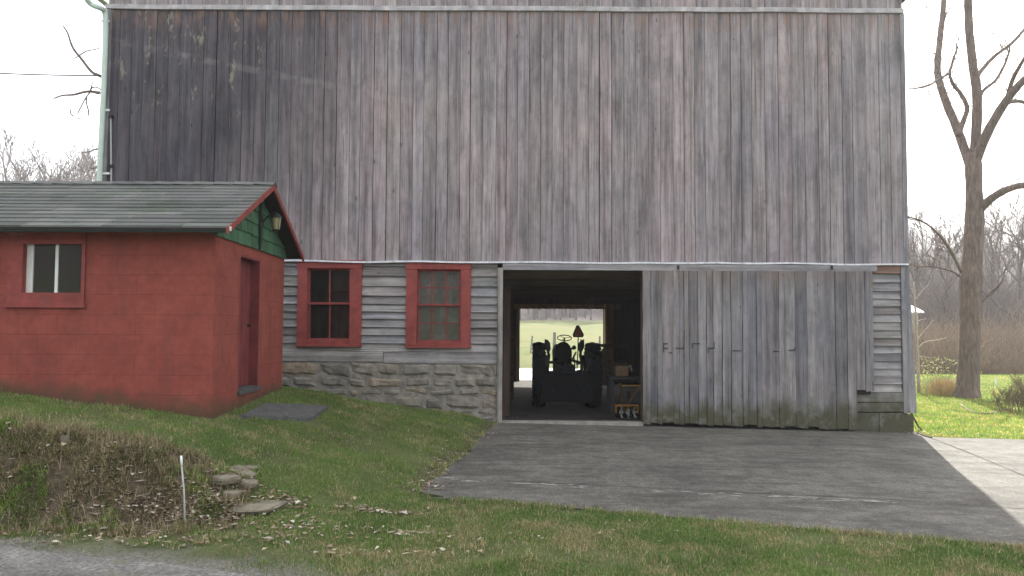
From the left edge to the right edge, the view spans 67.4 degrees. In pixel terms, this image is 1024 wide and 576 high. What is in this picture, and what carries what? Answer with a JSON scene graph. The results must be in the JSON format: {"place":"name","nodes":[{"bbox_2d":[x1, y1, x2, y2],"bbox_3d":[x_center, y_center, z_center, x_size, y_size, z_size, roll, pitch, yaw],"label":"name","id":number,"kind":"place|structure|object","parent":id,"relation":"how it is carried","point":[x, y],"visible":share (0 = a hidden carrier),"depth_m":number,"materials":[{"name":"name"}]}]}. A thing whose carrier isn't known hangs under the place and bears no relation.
{"place":"outdoors","nodes":[
{"label":"outdoors","id":0,"kind":"place"},
{"bbox_2d":[0,544,252,575],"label":"road","id":1,"kind":"structure","parent":0,"point":[16,561],"depth_m":5.55,"materials":[{"name":"grey asphalt"}]},
{"bbox_2d":[0,244,1023,575],"bbox_3d":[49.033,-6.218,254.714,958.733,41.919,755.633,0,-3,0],"label":"ground","id":2,"kind":"structure","parent":0,"point":[540,328],"depth_m":6.92,"materials":[{"name":"green plant"}]},
{"bbox_2d":[0,125,42,180],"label":"bare tree","id":3,"kind":"object","parent":2,"relation":"on","point":[5,135],"visible":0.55,"depth_m":79.86,"materials":[{"name":"plant"}]},
{"bbox_2d":[0,127,45,180],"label":"bare tree","id":4,"kind":"object","parent":2,"relation":"on","point":[19,164],"visible":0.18,"depth_m":82.93,"materials":[{"name":"plant"}]},
{"bbox_2d":[0,133,97,180],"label":"woodland","id":5,"kind":"object","parent":2,"relation":"on","point":[68,173],"visible":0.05,"depth_m":100.32,"materials":[{"name":"plant"}]},
{"bbox_2d":[34,153,78,180],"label":"bare tree","id":6,"kind":"object","parent":2,"relation":"on","point":[55,170],"visible":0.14,"depth_m":92.66,"materials":[{"name":"plant"}]},
{"bbox_2d":[59,435,69,443],"bbox_3d":[-4.173,1.438,7.160,0.085,0.134,0.062,2,-3,-37],"label":"rock","id":7,"kind":"object","parent":2,"relation":"on","point":[61,438],"visible":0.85,"depth_m":7.14,"materials":[{"name":"stone"}]},
{"bbox_2d":[37,153,96,180],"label":"bare tree","id":8,"kind":"object","parent":2,"relation":"on","point":[77,173],"visible":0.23,"depth_m":80.87,"materials":[{"name":"plant"}]},
{"bbox_2d":[55,139,97,180],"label":"bare tree","id":9,"kind":"object","parent":2,"relation":"on","point":[86,149],"visible":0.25,"depth_m":93.71,"materials":[{"name":"plant"}]},
{"bbox_2d":[53,26,100,168],"bbox_3d":[-11.102,-4.231,22.979,4.399,12.337,2.653,0,-3,0],"label":"bare tree","id":10,"kind":"object","parent":2,"relation":"on","point":[86,66],"visible":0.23,"depth_m":22.27,"materials":[{"name":"grey plant"}]},
{"bbox_2d":[0,409,271,538],"bbox_3d":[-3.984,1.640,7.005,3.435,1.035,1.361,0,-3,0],"label":"bank weeds","id":11,"kind":"object","parent":2,"relation":"on","point":[39,492],"visible":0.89,"depth_m":6.98,"materials":[{"name":"green plant"}]},
{"bbox_2d":[0,181,303,419],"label":"shed","id":12,"kind":"structure","parent":2,"relation":"on","point":[159,296],"depth_m":9.03,"materials":[{"name":"red paint"}]},
{"bbox_2d":[3,232,86,307],"bbox_3d":[-5.459,-0.207,9.165,0.978,0.885,0.340,0,-3,1],"label":"window","id":13,"kind":"structure","parent":12,"relation":"in","point":[55,275],"depth_m":9.03,"materials":[{"name":"red paint"}]},
{"bbox_2d":[238,259,250,386],"bbox_3d":[-3.697,0.474,10.441,0.080,1.730,0.884,0,-3,-3],"label":"door","id":14,"kind":"structure","parent":12,"relation":"in","point":[245,265],"depth_m":10.64,"materials":[{"name":"red paint"}]},
{"bbox_2d":[180,456,185,521],"bbox_3d":[-2.881,1.825,6.731,0.024,0.688,0.177,3,-4,-41],"label":"marker stake","id":15,"kind":"object","parent":2,"relation":"on","point":[181,464],"visible":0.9,"depth_m":6.74,"materials":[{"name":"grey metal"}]},
{"bbox_2d":[211,473,241,484],"bbox_3d":[-2.677,1.784,7.189,0.310,0.082,0.204,0,-3,9],"label":"rock","id":16,"kind":"object","parent":2,"relation":"on","point":[223,479],"visible":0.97,"depth_m":7.13,"materials":[{"name":"stone"}]},
{"bbox_2d":[222,489,243,497],"bbox_3d":[-2.598,1.898,7.110,0.201,0.060,0.166,1,-3,-5],"label":"rock","id":17,"kind":"object","parent":2,"relation":"on","point":[231,492],"visible":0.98,"depth_m":7.05,"materials":[{"name":"stone"}]},
{"bbox_2d":[230,465,256,478],"bbox_3d":[-2.645,1.789,7.463,0.342,0.052,0.240,8,12,0],"label":"rock","id":18,"kind":"object","parent":2,"relation":"on","point":[248,471],"visible":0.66,"depth_m":7.45,"materials":[{"name":"stone"}]},
{"bbox_2d":[236,479,257,488],"bbox_3d":[-2.515,1.850,7.285,0.258,0.077,0.170,0,-3,16],"label":"rock","id":19,"kind":"object","parent":2,"relation":"on","point":[252,482],"visible":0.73,"depth_m":7.22,"materials":[{"name":"stone"}]},
{"bbox_2d":[244,465,261,469],"bbox_3d":[-2.644,1.808,7.723,0.228,0.044,0.137,0,-3,2],"label":"rock","id":20,"kind":"object","parent":2,"relation":"on","point":[250,467],"visible":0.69,"depth_m":7.69,"materials":[{"name":"stone"}]},
{"bbox_2d":[230,500,286,515],"bbox_3d":[-2.390,2.011,7.089,0.528,0.073,0.490,-1,-3,34],"label":"rock","id":21,"kind":"object","parent":2,"relation":"on","point":[257,507],"visible":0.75,"depth_m":6.94,"materials":[{"name":"stone"}]},
{"bbox_2d":[239,403,327,421],"bbox_3d":[-3.012,1.723,10.312,0.554,0.338,2.032,-1,-3,31],"label":"flagstone","id":22,"kind":"object","parent":2,"relation":"on","point":[304,412],"visible":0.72,"depth_m":10.22,"materials":[{"name":"grey stone"}]},
{"bbox_2d":[0,422,633,555],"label":"dead leaves","id":23,"kind":"object","parent":2,"relation":"on","point":[399,531],"visible":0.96,"depth_m":6.82,"materials":[{"name":"brown plant"}]},
{"bbox_2d":[84,0,916,432],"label":"barn","id":24,"kind":"structure","parent":2,"relation":"on","point":[702,204],"depth_m":14.09,"materials":[{"name":"grey wood"}]},
{"bbox_2d":[0,73,100,75],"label":"overhead cable","id":25,"kind":"object","parent":24,"relation":"attached to","point":[48,74],"visible":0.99,"depth_m":14.50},
{"bbox_2d":[295,260,362,346],"bbox_3d":[-3.312,0.288,14.205,1.195,1.577,0.631,0,-3,0],"label":"window","id":26,"kind":"structure","parent":24,"relation":"in","point":[304,268],"depth_m":13.94,"materials":[{"name":"red paint"}]},
{"bbox_2d":[405,262,471,347],"bbox_3d":[-1.336,0.302,14.025,1.204,1.579,0.270,0,-3,0],"label":"window","id":27,"kind":"structure","parent":24,"relation":"in","point":[453,295],"depth_m":14.02,"materials":[{"name":"red paint"}]},
{"bbox_2d":[532,325,602,407],"bbox_3d":[1.206,1.779,17.817,1.504,1.828,3.078,0,-3,0],"label":"tractor","id":28,"kind":"object","parent":24,"relation":"on","point":[565,380],"visible":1,"depth_m":16.52,"materials":[{"name":"black metal"}]},
{"bbox_2d":[600,344,629,385],"bbox_3d":[2.458,1.870,18.755,0.870,1.000,0.340,0,-3,0],"label":"hanging coat","id":29,"kind":"object","parent":24,"relation":"hanging from","point":[608,362],"visible":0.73,"depth_m":18.63,"materials":[{"name":"brown fabric"}]},
{"bbox_2d":[606,375,639,412],"bbox_3d":[2.638,2.253,16.265,1.225,0.756,0.700,0,-3,0],"label":"workbench","id":30,"kind":"object","parent":24,"relation":"on","point":[610,392],"visible":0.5,"depth_m":15.95,"materials":[{"name":"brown wood"}]},
{"bbox_2d":[614,361,632,376],"bbox_3d":[2.362,1.704,16.250,0.369,0.338,0.280,0,-3,0],"label":"engine on bench","id":31,"kind":"object","parent":30,"relation":"on","point":[621,368],"visible":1,"depth_m":16.12,"materials":[{"name":"metal"}]},
{"bbox_2d":[615,383,639,417],"bbox_3d":[2.260,2.186,15.013,0.472,0.748,1.006,0,-3,0],"label":"tiller","id":32,"kind":"object","parent":24,"relation":"on","point":[625,404],"visible":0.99,"depth_m":15.12,"materials":[{"name":"orange metal"}]},
{"bbox_2d":[642,265,873,429],"bbox_3d":[4.430,1.061,13.847,4.159,2.957,0.100,0,-3,0],"label":"sliding door","id":33,"kind":"structure","parent":24,"relation":"in","point":[756,347],"depth_m":13.82,"materials":[{"name":"grey wood"}]},
{"bbox_2d":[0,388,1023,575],"bbox_3d":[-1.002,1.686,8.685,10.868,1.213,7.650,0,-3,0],"label":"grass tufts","id":34,"kind":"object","parent":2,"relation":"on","point":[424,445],"visible":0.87,"depth_m":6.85,"materials":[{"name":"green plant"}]},
{"bbox_2d":[0,394,1023,575],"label":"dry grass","id":35,"kind":"structure","parent":2,"relation":"on","point":[416,504],"depth_m":6.79,"materials":[{"name":"beige plant"}]},
{"bbox_2d":[520,309,601,319],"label":"woodland","id":36,"kind":"object","parent":2,"relation":"on","point":[548,313],"visible":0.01,"depth_m":108.36,"materials":[{"name":"grey plant"}]},
{"bbox_2d":[520,332,602,352],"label":"field fence","id":37,"kind":"object","parent":2,"relation":"on","point":[554,339],"visible":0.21,"depth_m":41.85,"materials":[{"name":"grey wood"}]},
{"bbox_2d":[215,416,1006,555],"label":"dead leaves","id":38,"kind":"object","parent":2,"relation":"on","point":[429,482],"visible":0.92,"depth_m":8.44,"materials":[{"name":"brown plant"}]},
{"bbox_2d":[412,421,1023,548],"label":"edge grass","id":39,"kind":"structure","parent":2,"relation":"on","point":[808,529],"depth_m":7.00,"materials":[{"name":"green plant"}]},
{"bbox_2d":[910,413,922,429],"bbox_3d":[7.435,2.437,14.092,0.051,0.435,0.710,-2,-4,45],"label":"leaning stick","id":40,"kind":"object","parent":2,"relation":"on","point":[918,426],"visible":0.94,"depth_m":14.03,"materials":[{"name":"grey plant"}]},
{"bbox_2d":[911,305,923,333],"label":"building","id":41,"kind":"structure","parent":2,"relation":"on","point":[917,310],"depth_m":49.97,"materials":[{"name":"white metal"}]},
{"bbox_2d":[911,282,944,392],"bbox_3d":[12.595,1.510,23.296,1.140,3.411,0.101,0,-3,0],"label":"sapling","id":42,"kind":"object","parent":2,"relation":"on","point":[917,350],"visible":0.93,"depth_m":23.27,"materials":[{"name":"brown plant"}]},
{"bbox_2d":[908,207,956,301],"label":"bare tree","id":43,"kind":"object","parent":2,"relation":"on","point":[921,233],"visible":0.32,"depth_m":74.79,"materials":[{"name":"brown plant"}]},
{"bbox_2d":[908,193,957,313],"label":"bare tree","id":44,"kind":"object","parent":2,"relation":"on","point":[918,270],"visible":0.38,"depth_m":61.90,"materials":[{"name":"brown plant"}]},
{"bbox_2d":[916,375,981,396],"bbox_3d":[12.509,2.833,22.505,2.525,0.602,1.941,-1,-3,19],"label":"grass clump","id":45,"kind":"object","parent":2,"relation":"on","point":[939,387],"visible":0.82,"depth_m":22.32,"materials":[{"name":"plant"}]},
{"bbox_2d":[909,204,993,334],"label":"bare tree","id":46,"kind":"object","parent":2,"relation":"on","point":[956,244],"visible":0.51,"depth_m":51.66,"materials":[{"name":"brown plant"}]},
{"bbox_2d":[910,226,992,305],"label":"bare tree","id":47,"kind":"object","parent":2,"relation":"on","point":[946,267],"visible":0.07,"depth_m":85.38,"materials":[{"name":"brown plant"}]},
{"bbox_2d":[914,348,989,378],"bbox_3d":[15.292,2.708,27.729,3.147,1.318,2.907,-1,-3,25],"label":"shrub","id":48,"kind":"object","parent":2,"relation":"on","point":[931,370],"visible":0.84,"depth_m":27.54,"materials":[{"name":"plant"}]},
{"bbox_2d":[907,0,1023,398],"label":"bare tree","id":49,"kind":"object","parent":2,"relation":"on","point":[970,269],"visible":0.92,"depth_m":21.75,"materials":[{"name":"grey plant"}]},
{"bbox_2d":[907,373,1023,439],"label":"lawn grass","id":50,"kind":"structure","parent":2,"relation":"on","point":[924,421],"depth_m":16.98,"materials":[{"name":"green plant"}]},
{"bbox_2d":[907,208,1023,304],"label":"woodland","id":51,"kind":"object","parent":2,"relation":"on","point":[960,255],"visible":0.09,"depth_m":229.06,"materials":[{"name":"brown plant"}]},
{"bbox_2d":[910,237,1023,337],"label":"undergrowth","id":52,"kind":"object","parent":2,"relation":"on","point":[1008,303],"visible":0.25,"depth_m":53.84,"materials":[{"name":"brown plant"}]},
{"bbox_2d":[912,298,1023,374],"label":"brush","id":53,"kind":"object","parent":2,"relation":"on","point":[1001,352],"visible":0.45,"depth_m":34.46,"materials":[{"name":"brown plant"}]},
{"bbox_2d":[941,188,1023,331],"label":"bare tree","id":54,"kind":"object","parent":2,"relation":"on","point":[1019,246],"visible":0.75,"depth_m":48.31,"materials":[{"name":"brown plant"}]},
{"bbox_2d":[960,404,1009,413],"bbox_3d":[11.366,2.905,18.251,1.023,0.072,2.216,-1,-3,25],"label":"fallen branch","id":55,"kind":"object","parent":2,"relation":"on","point":[983,413],"visible":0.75,"depth_m":17.88,"materials":[{"name":"brown wood"}]},
{"bbox_2d":[954,202,1017,321],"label":"bare tree","id":56,"kind":"object","parent":2,"relation":"on","point":[993,248],"visible":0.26,"depth_m":57.77,"materials":[{"name":"brown plant"}]},
{"bbox_2d":[961,199,1023,296],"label":"bare tree","id":57,"kind":"object","parent":2,"relation":"on","point":[1010,261],"visible":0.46,"depth_m":65.46,"materials":[{"name":"brown plant"}]},
{"bbox_2d":[983,209,1023,283],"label":"bare tree","id":58,"kind":"object","parent":2,"relation":"on","point":[1011,240],"visible":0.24,"depth_m":72.25,"materials":[{"name":"brown plant"}]},
{"bbox_2d":[986,381,1023,413],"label":"shrub","id":59,"kind":"object","parent":2,"relation":"on","point":[1012,393],"visible":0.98,"depth_m":18.00,"materials":[{"name":"green plant"}]},
{"bbox_2d":[1006,370,1023,402],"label":"shrub","id":60,"kind":"object","parent":2,"relation":"on","point":[1020,381],"visible":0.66,"depth_m":19.19,"materials":[{"name":"green plant"}]},
{"bbox_2d":[0,0,1023,249],"label":"sky","id":61,"kind":"structure","parent":0,"point":[34,39],"materials":[{"name":"white"}]},
{"bbox_2d":[520,368,583,380],"bbox_3d":[2.082,3.381,29.507,4.800,0.170,6.940,0,-3,0],"label":"pad","id":62,"kind":"object","parent":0,"point":[525,374],"depth_m":29.53,"materials":[{"name":"concrete"}]},
{"bbox_2d":[419,422,1023,545],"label":"driveway","id":63,"kind":"structure","parent":0,"point":[886,469],"depth_m":9.37,"materials":[{"name":"concrete"}]},
{"bbox_2d":[445,477,894,502],"bbox_3d":[1.612,2.214,8.386,4.895,0.081,0.233,0,-3,9],"label":"driveway salt bloom","id":64,"kind":"object","parent":63,"relation":"on","point":[686,491],"visible":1,"depth_m":8.28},
{"bbox_2d":[441,479,1023,508],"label":"driveway joint","id":65,"kind":"object","parent":63,"relation":"on","point":[751,492],"visible":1,"depth_m":8.38,"materials":[{"name":"grey concrete"}]},
{"bbox_2d":[932,438,1023,475],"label":"driveway joint","id":66,"kind":"object","parent":63,"relation":"on","point":[976,455],"visible":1,"depth_m":11.60,"materials":[{"name":"grey concrete"}]}
]}

